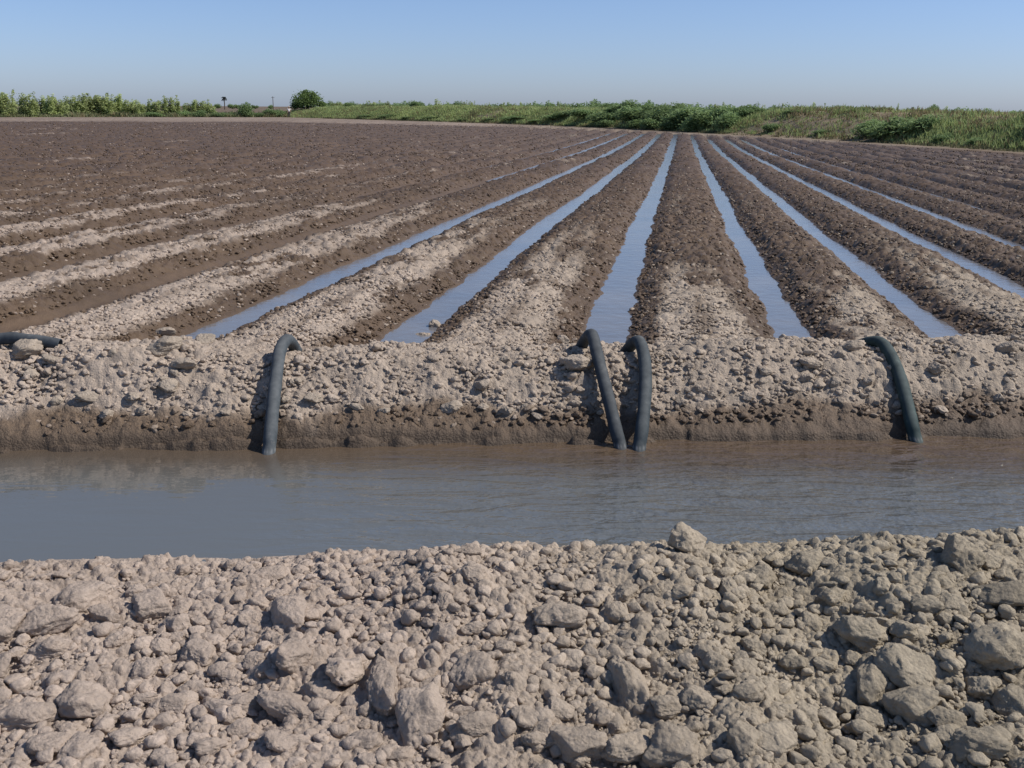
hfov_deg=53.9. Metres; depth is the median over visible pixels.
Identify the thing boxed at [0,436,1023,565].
ditch water
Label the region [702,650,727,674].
soil clod
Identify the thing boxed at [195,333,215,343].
soil clod
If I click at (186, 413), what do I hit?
soil clod
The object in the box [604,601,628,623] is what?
soil clod
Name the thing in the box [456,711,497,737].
soil clod
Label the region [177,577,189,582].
soil clod
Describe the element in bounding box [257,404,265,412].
soil clod
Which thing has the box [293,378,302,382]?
soil clod
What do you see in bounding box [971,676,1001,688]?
soil clod
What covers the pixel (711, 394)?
soil clod
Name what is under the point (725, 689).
soil clod
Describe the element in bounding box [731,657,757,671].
soil clod
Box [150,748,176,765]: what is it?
soil clod
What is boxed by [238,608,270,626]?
soil clod
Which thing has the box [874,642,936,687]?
soil clod
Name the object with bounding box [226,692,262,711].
soil clod
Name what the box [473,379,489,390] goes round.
soil clod
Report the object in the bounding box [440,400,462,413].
soil clod
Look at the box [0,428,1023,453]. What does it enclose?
ditch bed
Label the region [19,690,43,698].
soil clod
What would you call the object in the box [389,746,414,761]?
soil clod
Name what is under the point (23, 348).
soil clod
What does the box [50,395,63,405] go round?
soil clod
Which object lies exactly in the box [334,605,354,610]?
soil clod
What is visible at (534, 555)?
soil clod
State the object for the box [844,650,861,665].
soil clod
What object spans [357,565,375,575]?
soil clod
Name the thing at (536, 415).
soil clod
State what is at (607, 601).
soil clod
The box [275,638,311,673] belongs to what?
soil clod
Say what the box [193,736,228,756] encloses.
soil clod
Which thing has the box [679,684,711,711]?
soil clod
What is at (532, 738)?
soil clod
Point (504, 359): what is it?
soil clod
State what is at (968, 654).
soil clod
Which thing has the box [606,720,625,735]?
soil clod
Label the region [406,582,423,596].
soil clod
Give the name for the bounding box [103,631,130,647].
soil clod
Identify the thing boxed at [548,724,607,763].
soil clod
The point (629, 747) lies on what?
soil clod
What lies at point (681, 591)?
soil clod
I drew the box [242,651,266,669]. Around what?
soil clod
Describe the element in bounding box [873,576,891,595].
soil clod
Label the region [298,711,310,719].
soil clod
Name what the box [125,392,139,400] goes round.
soil clod
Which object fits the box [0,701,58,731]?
soil clod
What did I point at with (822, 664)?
soil clod
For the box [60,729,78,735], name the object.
soil clod
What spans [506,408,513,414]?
soil clod
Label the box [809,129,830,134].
bush
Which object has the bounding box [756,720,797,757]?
soil clod
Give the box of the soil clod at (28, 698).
[19,696,38,702]
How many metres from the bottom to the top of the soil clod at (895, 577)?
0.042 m
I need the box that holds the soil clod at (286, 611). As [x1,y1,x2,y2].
[270,595,306,633]
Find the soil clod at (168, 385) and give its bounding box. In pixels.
[158,378,177,392]
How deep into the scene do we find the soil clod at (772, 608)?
2.89 m
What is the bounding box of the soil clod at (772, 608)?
[763,602,777,615]
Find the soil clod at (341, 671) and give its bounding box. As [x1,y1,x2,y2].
[325,656,364,685]
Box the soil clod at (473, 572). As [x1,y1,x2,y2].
[460,561,486,582]
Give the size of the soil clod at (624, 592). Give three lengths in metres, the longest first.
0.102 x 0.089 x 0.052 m
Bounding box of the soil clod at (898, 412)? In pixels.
[895,410,901,414]
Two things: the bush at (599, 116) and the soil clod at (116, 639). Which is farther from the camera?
the bush at (599, 116)
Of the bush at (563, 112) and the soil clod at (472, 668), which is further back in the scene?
the bush at (563, 112)
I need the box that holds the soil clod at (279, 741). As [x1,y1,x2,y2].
[264,729,297,753]
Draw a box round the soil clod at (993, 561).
[982,551,1004,569]
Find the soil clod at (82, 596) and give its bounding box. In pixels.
[53,580,112,612]
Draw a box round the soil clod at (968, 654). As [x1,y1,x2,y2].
[963,651,973,661]
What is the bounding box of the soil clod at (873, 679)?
[856,660,896,706]
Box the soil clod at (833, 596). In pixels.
[814,586,846,606]
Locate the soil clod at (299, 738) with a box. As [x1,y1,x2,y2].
[291,734,312,745]
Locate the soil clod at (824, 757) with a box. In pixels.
[812,752,829,767]
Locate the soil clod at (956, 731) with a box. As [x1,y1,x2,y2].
[950,728,965,739]
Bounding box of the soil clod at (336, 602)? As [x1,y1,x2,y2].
[327,598,345,606]
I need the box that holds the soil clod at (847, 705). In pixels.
[838,697,855,717]
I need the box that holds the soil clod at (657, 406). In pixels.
[652,404,661,408]
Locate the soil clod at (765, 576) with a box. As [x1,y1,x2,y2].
[743,564,777,588]
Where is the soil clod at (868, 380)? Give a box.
[863,377,873,384]
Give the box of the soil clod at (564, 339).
[557,335,569,343]
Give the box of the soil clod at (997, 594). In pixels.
[973,580,1023,607]
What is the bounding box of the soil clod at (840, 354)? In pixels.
[836,350,846,357]
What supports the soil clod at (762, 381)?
on the ditch bank at (24, 431)
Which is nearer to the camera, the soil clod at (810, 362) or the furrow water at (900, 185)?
the soil clod at (810, 362)
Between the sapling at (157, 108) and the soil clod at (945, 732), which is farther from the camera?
the sapling at (157, 108)
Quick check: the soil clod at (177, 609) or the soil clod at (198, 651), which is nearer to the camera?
the soil clod at (198, 651)
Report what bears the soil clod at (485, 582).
on the ditch bank at (486, 750)
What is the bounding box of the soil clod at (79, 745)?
[56,731,102,760]
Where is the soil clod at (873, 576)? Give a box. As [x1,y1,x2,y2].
[871,571,887,578]
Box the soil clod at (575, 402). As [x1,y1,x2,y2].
[569,400,581,405]
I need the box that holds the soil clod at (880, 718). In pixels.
[855,706,887,731]
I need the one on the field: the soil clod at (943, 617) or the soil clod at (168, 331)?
the soil clod at (168, 331)
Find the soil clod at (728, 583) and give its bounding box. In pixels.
[718,575,742,602]
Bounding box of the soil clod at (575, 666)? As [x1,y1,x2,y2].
[566,654,584,671]
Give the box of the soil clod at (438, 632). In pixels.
[428,622,452,642]
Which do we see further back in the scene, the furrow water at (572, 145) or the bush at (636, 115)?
the bush at (636, 115)
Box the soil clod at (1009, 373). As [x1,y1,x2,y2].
[1006,371,1015,375]
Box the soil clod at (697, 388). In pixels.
[694,385,700,391]
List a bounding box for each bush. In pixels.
[499,115,516,119]
[540,114,566,119]
[552,110,573,114]
[568,108,600,117]
[585,111,618,123]
[595,118,617,126]
[601,104,622,112]
[608,99,637,111]
[612,105,643,121]
[623,118,641,127]
[627,104,655,118]
[639,108,676,125]
[639,117,662,129]
[653,102,683,111]
[655,121,678,129]
[659,108,693,128]
[671,102,708,119]
[676,118,707,131]
[682,105,717,128]
[702,104,734,120]
[707,111,744,128]
[722,106,754,116]
[735,104,759,112]
[742,108,770,113]
[761,123,780,130]
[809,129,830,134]
[845,119,881,136]
[861,116,914,139]
[898,114,944,132]
[928,132,954,141]
[961,136,982,143]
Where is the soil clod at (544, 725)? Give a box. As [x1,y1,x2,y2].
[532,717,551,735]
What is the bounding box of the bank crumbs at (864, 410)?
[0,334,1023,435]
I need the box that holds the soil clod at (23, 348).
[11,339,43,358]
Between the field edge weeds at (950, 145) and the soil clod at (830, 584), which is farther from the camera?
the field edge weeds at (950, 145)
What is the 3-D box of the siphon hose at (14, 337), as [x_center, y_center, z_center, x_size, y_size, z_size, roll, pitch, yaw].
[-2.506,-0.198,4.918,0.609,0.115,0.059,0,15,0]
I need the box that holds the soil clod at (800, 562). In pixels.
[784,549,825,573]
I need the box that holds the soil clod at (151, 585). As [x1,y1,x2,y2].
[143,582,157,588]
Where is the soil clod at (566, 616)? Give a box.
[532,602,587,629]
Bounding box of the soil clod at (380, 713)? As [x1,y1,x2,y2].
[374,709,394,716]
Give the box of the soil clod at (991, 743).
[947,726,1011,762]
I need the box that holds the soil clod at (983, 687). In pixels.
[964,675,993,698]
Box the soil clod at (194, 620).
[190,616,209,625]
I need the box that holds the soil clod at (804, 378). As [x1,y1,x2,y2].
[800,373,812,382]
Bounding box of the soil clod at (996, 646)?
[963,621,1023,671]
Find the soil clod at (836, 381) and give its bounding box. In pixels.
[829,376,841,386]
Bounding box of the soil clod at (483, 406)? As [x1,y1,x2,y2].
[477,403,489,409]
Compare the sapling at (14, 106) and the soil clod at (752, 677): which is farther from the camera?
the sapling at (14, 106)
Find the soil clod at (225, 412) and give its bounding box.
[219,410,230,415]
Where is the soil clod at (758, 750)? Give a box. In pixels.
[754,745,765,754]
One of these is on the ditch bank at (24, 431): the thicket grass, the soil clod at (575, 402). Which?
the soil clod at (575, 402)
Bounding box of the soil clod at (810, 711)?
[795,701,818,723]
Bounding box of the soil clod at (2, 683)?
[0,678,6,686]
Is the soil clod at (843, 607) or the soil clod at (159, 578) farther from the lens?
the soil clod at (159, 578)
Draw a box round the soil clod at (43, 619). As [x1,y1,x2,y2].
[16,604,78,636]
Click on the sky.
(953, 54)
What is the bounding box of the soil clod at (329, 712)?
[313,705,340,720]
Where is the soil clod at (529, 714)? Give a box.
[511,705,538,729]
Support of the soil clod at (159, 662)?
on the ditch bank at (486, 750)
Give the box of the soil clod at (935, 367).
[927,361,946,374]
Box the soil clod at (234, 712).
[222,704,244,724]
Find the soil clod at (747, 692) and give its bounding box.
[734,683,763,700]
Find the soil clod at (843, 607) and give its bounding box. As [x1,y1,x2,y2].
[837,601,850,614]
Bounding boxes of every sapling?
[0,89,19,114]
[6,101,18,112]
[16,92,40,116]
[32,96,49,113]
[41,93,58,114]
[49,98,69,116]
[63,95,85,112]
[70,93,90,113]
[81,93,109,113]
[94,94,116,114]
[109,93,124,112]
[114,96,136,112]
[123,99,145,114]
[134,99,150,112]
[146,98,167,113]
[161,95,179,114]
[168,101,181,114]
[181,100,196,112]
[191,99,211,111]
[202,102,216,113]
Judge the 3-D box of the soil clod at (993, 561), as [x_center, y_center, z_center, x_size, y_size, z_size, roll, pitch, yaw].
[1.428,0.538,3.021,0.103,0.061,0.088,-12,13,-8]
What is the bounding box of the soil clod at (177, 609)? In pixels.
[168,604,189,615]
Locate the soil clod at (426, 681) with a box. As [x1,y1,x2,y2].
[419,676,434,686]
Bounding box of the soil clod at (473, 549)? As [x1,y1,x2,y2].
[454,543,481,554]
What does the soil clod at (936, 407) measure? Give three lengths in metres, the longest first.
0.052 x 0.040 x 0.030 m
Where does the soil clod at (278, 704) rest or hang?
on the ditch bank at (486, 750)
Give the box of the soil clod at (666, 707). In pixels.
[649,695,682,719]
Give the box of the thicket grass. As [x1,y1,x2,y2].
[0,109,289,116]
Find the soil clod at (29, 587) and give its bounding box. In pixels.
[23,581,47,591]
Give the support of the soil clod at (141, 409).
on the ditch bank at (24, 431)
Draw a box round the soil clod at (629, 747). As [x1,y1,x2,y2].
[600,731,650,763]
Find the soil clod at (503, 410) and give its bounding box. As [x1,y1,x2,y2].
[499,406,509,413]
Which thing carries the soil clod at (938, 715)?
on the ditch bank at (486, 750)
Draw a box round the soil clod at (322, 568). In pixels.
[319,566,334,571]
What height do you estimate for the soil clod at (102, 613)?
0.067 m
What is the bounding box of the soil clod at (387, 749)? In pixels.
[376,744,399,760]
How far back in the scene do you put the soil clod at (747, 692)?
2.43 m
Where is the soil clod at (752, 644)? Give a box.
[740,638,766,655]
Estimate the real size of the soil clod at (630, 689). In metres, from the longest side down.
0.298 x 0.140 x 0.113 m
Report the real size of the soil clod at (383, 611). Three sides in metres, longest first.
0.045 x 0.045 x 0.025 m
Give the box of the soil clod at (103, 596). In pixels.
[99,594,106,598]
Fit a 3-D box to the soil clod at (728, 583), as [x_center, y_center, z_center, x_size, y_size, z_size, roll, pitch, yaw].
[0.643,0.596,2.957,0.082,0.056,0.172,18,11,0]
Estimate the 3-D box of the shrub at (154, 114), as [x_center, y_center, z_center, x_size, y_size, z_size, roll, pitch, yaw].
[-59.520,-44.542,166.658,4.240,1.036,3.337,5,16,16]
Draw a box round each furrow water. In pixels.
[185,134,643,338]
[380,134,660,342]
[488,134,608,166]
[488,134,626,180]
[586,134,677,343]
[690,134,811,337]
[708,140,961,337]
[725,140,1023,297]
[741,140,1023,248]
[782,149,983,209]
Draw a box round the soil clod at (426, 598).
[418,595,432,601]
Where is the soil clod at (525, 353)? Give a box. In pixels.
[519,351,527,355]
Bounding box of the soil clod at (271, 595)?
[265,589,288,600]
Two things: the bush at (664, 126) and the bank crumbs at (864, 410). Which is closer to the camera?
the bank crumbs at (864, 410)
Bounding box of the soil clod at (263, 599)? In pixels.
[247,596,269,605]
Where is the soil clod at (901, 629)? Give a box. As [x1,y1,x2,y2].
[889,619,918,642]
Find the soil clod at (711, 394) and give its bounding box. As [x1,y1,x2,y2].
[706,390,717,397]
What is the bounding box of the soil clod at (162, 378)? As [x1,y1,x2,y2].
[158,376,167,380]
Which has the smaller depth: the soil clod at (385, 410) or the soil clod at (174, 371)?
the soil clod at (385, 410)
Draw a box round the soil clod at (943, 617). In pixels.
[936,611,954,624]
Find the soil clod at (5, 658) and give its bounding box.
[0,651,11,678]
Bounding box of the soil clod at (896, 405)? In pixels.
[892,400,900,408]
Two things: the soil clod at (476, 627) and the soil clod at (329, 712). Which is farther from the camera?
the soil clod at (476, 627)
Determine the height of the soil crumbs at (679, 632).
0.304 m
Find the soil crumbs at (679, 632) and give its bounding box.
[0,538,1023,767]
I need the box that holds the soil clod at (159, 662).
[146,658,162,666]
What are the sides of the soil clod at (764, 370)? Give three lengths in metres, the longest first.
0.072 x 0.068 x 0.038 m
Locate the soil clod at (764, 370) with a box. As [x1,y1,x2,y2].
[759,366,772,374]
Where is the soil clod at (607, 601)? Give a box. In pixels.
[599,598,613,612]
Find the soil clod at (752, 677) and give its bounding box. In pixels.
[745,673,758,680]
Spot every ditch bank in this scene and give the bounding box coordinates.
[0,334,1023,452]
[0,528,1023,767]
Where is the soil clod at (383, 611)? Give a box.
[375,607,388,616]
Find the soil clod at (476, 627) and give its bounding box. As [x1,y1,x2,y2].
[465,621,487,634]
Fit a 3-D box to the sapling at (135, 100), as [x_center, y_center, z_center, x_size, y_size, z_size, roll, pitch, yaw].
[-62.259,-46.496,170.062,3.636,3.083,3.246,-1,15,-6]
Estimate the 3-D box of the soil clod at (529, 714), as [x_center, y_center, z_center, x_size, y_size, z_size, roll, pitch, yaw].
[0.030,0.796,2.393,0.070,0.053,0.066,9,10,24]
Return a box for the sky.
[0,0,1023,111]
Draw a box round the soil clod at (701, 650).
[693,643,712,659]
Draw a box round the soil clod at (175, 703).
[156,693,187,713]
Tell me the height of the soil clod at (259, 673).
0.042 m
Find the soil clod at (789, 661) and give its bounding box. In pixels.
[777,653,807,670]
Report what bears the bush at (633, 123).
on the levee
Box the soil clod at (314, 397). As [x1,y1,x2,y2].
[303,392,323,402]
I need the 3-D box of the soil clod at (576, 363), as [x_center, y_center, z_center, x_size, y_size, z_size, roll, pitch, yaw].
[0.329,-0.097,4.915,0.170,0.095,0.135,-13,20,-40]
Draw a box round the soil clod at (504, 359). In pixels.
[499,356,510,362]
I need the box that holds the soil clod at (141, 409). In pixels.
[135,406,145,412]
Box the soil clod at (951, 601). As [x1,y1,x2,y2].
[937,592,964,610]
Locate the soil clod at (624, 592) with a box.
[612,581,638,601]
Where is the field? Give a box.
[0,117,1023,347]
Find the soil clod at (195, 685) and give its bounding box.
[176,679,204,698]
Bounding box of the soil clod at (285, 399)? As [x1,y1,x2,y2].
[281,395,290,402]
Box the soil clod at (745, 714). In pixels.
[740,710,760,721]
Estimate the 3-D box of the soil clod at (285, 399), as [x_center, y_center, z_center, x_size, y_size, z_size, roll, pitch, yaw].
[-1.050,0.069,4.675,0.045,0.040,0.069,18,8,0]
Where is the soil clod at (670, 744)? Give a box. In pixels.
[639,721,698,767]
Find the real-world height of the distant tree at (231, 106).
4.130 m
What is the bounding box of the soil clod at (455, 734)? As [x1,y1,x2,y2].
[449,723,473,743]
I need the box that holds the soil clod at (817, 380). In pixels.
[812,378,823,388]
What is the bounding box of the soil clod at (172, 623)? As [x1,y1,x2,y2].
[162,613,191,632]
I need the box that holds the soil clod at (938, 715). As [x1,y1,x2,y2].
[927,705,966,726]
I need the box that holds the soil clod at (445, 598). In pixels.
[436,591,454,609]
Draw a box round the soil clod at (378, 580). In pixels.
[374,576,383,585]
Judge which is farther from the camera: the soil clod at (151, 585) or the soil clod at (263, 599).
the soil clod at (151, 585)
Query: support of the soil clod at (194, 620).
on the ditch bank at (486, 750)
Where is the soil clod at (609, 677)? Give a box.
[606,673,612,681]
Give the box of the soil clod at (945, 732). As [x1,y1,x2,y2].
[934,723,960,743]
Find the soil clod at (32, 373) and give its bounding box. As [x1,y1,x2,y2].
[23,368,38,378]
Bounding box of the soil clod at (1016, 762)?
[1008,755,1023,767]
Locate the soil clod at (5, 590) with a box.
[0,588,10,595]
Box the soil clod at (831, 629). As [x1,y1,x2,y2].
[828,625,834,631]
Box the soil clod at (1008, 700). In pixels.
[988,683,1023,717]
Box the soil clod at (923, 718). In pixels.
[915,707,933,725]
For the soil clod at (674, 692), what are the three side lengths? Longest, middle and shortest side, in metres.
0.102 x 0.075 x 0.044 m
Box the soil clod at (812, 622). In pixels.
[800,610,822,631]
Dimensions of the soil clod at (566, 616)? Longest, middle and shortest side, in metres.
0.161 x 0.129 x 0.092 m
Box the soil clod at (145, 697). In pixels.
[132,692,157,703]
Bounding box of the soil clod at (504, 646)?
[493,640,515,653]
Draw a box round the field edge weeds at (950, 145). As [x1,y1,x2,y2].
[322,116,1023,151]
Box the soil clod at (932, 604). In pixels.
[910,594,943,614]
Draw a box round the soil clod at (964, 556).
[939,534,986,576]
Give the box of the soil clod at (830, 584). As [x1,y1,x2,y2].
[818,581,841,587]
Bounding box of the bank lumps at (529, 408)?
[4,333,1023,431]
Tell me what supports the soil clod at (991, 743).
on the ditch bank at (486, 750)
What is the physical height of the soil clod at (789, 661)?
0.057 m
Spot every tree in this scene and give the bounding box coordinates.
[227,104,237,108]
[289,89,327,110]
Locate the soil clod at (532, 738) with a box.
[520,730,548,747]
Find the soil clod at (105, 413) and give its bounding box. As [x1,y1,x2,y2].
[99,409,113,418]
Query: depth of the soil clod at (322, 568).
3.10 m
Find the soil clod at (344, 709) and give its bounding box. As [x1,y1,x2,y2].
[337,706,355,715]
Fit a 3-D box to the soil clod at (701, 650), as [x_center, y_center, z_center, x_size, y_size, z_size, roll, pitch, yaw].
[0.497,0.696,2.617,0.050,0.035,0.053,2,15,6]
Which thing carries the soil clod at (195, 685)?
on the ditch bank at (486, 750)
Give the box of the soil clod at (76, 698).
[56,679,112,719]
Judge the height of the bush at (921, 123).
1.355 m
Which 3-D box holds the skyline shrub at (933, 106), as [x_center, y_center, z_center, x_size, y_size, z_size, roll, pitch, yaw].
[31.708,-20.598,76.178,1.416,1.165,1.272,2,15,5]
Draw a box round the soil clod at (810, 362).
[799,357,822,367]
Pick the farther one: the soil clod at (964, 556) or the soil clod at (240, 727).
the soil clod at (964, 556)
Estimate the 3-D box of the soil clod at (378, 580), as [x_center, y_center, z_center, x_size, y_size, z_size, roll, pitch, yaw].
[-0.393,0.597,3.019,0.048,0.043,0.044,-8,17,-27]
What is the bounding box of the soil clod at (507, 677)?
[499,671,527,685]
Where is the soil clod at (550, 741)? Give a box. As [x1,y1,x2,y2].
[546,735,552,748]
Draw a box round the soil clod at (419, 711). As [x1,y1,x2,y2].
[394,681,445,749]
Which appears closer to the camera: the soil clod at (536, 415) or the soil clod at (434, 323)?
the soil clod at (536, 415)
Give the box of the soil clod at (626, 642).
[619,639,644,649]
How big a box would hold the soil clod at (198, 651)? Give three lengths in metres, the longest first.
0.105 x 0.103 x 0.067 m
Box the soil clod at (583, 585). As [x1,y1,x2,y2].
[573,578,594,594]
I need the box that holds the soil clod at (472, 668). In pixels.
[447,649,494,691]
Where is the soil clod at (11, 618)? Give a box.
[0,603,25,643]
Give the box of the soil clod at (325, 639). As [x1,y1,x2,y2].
[321,634,334,644]
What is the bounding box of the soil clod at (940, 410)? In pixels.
[938,406,948,413]
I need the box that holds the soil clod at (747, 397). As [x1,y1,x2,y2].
[740,393,752,400]
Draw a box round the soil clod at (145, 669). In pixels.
[131,659,158,678]
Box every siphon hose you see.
[0,332,62,347]
[262,334,301,454]
[576,329,626,449]
[620,335,651,451]
[858,336,922,442]
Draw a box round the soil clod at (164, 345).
[146,335,182,356]
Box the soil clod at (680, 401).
[675,397,687,405]
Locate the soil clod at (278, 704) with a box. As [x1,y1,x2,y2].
[256,690,312,719]
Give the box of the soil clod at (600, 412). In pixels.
[596,410,604,414]
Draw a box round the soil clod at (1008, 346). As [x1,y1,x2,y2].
[996,341,1018,352]
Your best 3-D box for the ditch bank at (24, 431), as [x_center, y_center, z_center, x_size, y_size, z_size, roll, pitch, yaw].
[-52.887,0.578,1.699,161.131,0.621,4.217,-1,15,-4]
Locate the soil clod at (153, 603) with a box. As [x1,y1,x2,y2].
[131,586,172,621]
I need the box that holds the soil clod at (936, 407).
[934,405,945,410]
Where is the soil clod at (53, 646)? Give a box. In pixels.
[28,635,72,662]
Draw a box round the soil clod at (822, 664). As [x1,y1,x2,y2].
[813,656,835,671]
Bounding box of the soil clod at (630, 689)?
[606,654,658,717]
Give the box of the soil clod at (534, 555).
[519,551,538,559]
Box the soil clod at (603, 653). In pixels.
[597,648,609,660]
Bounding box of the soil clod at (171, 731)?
[163,726,182,741]
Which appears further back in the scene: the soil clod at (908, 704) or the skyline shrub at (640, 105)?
the skyline shrub at (640, 105)
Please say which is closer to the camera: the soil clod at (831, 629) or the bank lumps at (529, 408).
the soil clod at (831, 629)
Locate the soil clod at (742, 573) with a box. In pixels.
[738,571,748,586]
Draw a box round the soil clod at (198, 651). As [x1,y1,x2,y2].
[179,637,215,666]
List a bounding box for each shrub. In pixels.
[143,112,164,116]
[172,110,190,116]
[191,110,206,116]
[208,112,226,116]
[234,102,254,116]
[251,113,264,116]
[262,108,285,116]
[343,101,356,105]
[409,100,424,105]
[544,100,561,105]
[560,101,579,107]
[586,99,601,106]
[599,102,613,107]
[636,103,649,107]
[928,104,939,111]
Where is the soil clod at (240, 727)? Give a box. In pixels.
[226,717,252,737]
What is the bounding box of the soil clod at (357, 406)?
[349,403,363,410]
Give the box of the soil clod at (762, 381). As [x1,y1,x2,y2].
[758,380,766,383]
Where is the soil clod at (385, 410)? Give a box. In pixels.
[376,407,390,412]
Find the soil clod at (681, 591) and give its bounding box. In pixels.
[672,583,692,598]
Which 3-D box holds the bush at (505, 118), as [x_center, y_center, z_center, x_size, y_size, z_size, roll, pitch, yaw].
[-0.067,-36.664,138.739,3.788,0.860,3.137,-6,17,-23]
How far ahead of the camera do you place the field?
15.82 m
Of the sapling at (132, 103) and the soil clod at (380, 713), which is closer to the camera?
the soil clod at (380, 713)
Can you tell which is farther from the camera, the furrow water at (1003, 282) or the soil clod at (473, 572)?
the furrow water at (1003, 282)
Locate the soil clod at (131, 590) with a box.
[125,584,145,596]
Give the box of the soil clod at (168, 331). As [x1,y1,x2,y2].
[155,327,175,335]
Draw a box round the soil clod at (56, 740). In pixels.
[25,731,71,755]
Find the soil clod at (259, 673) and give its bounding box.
[255,661,270,678]
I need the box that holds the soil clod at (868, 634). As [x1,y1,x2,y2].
[831,615,890,652]
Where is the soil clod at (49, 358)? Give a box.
[41,354,59,364]
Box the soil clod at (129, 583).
[125,581,134,585]
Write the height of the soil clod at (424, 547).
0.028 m
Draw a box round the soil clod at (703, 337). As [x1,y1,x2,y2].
[691,334,708,340]
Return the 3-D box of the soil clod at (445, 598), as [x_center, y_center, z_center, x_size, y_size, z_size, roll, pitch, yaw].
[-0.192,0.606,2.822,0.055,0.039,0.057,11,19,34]
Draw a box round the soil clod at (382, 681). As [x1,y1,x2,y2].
[366,654,398,716]
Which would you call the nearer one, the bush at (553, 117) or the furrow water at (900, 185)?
the furrow water at (900, 185)
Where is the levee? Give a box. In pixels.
[291,108,1023,151]
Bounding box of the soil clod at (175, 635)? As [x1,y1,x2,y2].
[168,631,184,641]
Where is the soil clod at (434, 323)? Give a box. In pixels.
[428,319,440,326]
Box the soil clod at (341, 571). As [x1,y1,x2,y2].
[338,569,347,574]
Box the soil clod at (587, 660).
[582,655,598,668]
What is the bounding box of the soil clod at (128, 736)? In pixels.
[107,726,152,746]
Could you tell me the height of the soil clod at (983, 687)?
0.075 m
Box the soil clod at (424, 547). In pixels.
[419,546,429,550]
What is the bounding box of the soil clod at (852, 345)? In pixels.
[842,340,865,350]
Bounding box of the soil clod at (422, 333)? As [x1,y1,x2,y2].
[416,332,430,334]
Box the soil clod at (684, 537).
[667,521,706,553]
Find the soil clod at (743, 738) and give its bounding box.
[725,720,762,756]
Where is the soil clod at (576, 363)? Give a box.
[562,354,593,371]
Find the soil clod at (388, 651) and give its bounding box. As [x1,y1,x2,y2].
[378,641,400,662]
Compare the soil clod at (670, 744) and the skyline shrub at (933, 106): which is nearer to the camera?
the soil clod at (670, 744)
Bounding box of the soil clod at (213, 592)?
[197,587,220,600]
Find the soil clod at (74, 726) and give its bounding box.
[57,723,78,731]
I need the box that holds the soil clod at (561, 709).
[547,695,574,720]
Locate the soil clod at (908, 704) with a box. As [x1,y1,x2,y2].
[881,685,939,722]
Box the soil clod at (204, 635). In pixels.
[200,632,213,639]
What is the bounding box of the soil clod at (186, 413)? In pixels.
[182,411,192,416]
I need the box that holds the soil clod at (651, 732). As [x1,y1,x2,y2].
[648,729,654,737]
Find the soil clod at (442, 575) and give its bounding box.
[432,571,448,582]
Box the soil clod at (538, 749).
[531,744,544,753]
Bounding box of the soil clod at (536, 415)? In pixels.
[531,412,543,419]
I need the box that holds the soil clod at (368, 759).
[357,752,377,767]
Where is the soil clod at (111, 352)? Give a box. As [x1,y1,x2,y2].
[107,349,116,356]
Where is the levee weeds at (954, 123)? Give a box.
[289,103,1023,149]
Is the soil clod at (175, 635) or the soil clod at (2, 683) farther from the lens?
the soil clod at (175, 635)
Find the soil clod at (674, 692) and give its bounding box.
[666,690,680,696]
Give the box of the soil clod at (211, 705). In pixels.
[204,698,231,714]
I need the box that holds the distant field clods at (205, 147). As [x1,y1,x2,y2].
[0,121,1023,166]
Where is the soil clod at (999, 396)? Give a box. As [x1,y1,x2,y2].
[993,393,1004,400]
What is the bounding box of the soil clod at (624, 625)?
[619,622,630,629]
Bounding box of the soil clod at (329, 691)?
[299,680,340,702]
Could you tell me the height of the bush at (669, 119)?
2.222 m
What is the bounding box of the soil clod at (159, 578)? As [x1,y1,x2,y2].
[148,573,169,583]
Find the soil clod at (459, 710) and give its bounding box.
[447,705,474,720]
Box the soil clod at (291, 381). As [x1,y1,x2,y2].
[289,378,295,384]
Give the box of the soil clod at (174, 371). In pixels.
[169,368,178,376]
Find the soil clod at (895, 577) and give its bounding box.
[888,571,901,583]
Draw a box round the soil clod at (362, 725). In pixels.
[356,721,369,729]
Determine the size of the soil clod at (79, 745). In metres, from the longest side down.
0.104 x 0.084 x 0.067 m
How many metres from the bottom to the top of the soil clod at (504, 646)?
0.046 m
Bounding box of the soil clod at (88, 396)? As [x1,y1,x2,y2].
[74,390,98,401]
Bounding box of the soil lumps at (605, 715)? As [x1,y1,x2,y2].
[0,526,1023,767]
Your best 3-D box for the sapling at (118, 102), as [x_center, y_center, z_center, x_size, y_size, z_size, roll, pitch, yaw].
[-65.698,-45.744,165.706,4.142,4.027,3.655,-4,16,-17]
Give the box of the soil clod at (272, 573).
[255,565,285,581]
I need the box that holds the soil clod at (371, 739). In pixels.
[350,729,383,751]
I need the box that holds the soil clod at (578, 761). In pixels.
[568,755,589,767]
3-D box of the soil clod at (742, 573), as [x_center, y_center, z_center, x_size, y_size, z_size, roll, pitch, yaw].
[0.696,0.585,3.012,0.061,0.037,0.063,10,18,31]
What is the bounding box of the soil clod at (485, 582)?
[474,579,490,589]
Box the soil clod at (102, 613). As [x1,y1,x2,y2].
[87,604,119,622]
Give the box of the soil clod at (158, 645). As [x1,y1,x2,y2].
[149,637,171,655]
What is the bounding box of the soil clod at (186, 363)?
[170,357,196,369]
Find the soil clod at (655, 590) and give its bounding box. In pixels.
[643,585,661,597]
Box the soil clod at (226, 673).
[217,668,241,680]
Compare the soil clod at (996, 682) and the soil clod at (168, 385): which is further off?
the soil clod at (168, 385)
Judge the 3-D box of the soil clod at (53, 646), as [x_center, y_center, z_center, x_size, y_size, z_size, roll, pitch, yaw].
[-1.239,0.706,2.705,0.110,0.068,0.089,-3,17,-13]
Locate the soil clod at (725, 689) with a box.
[715,684,733,694]

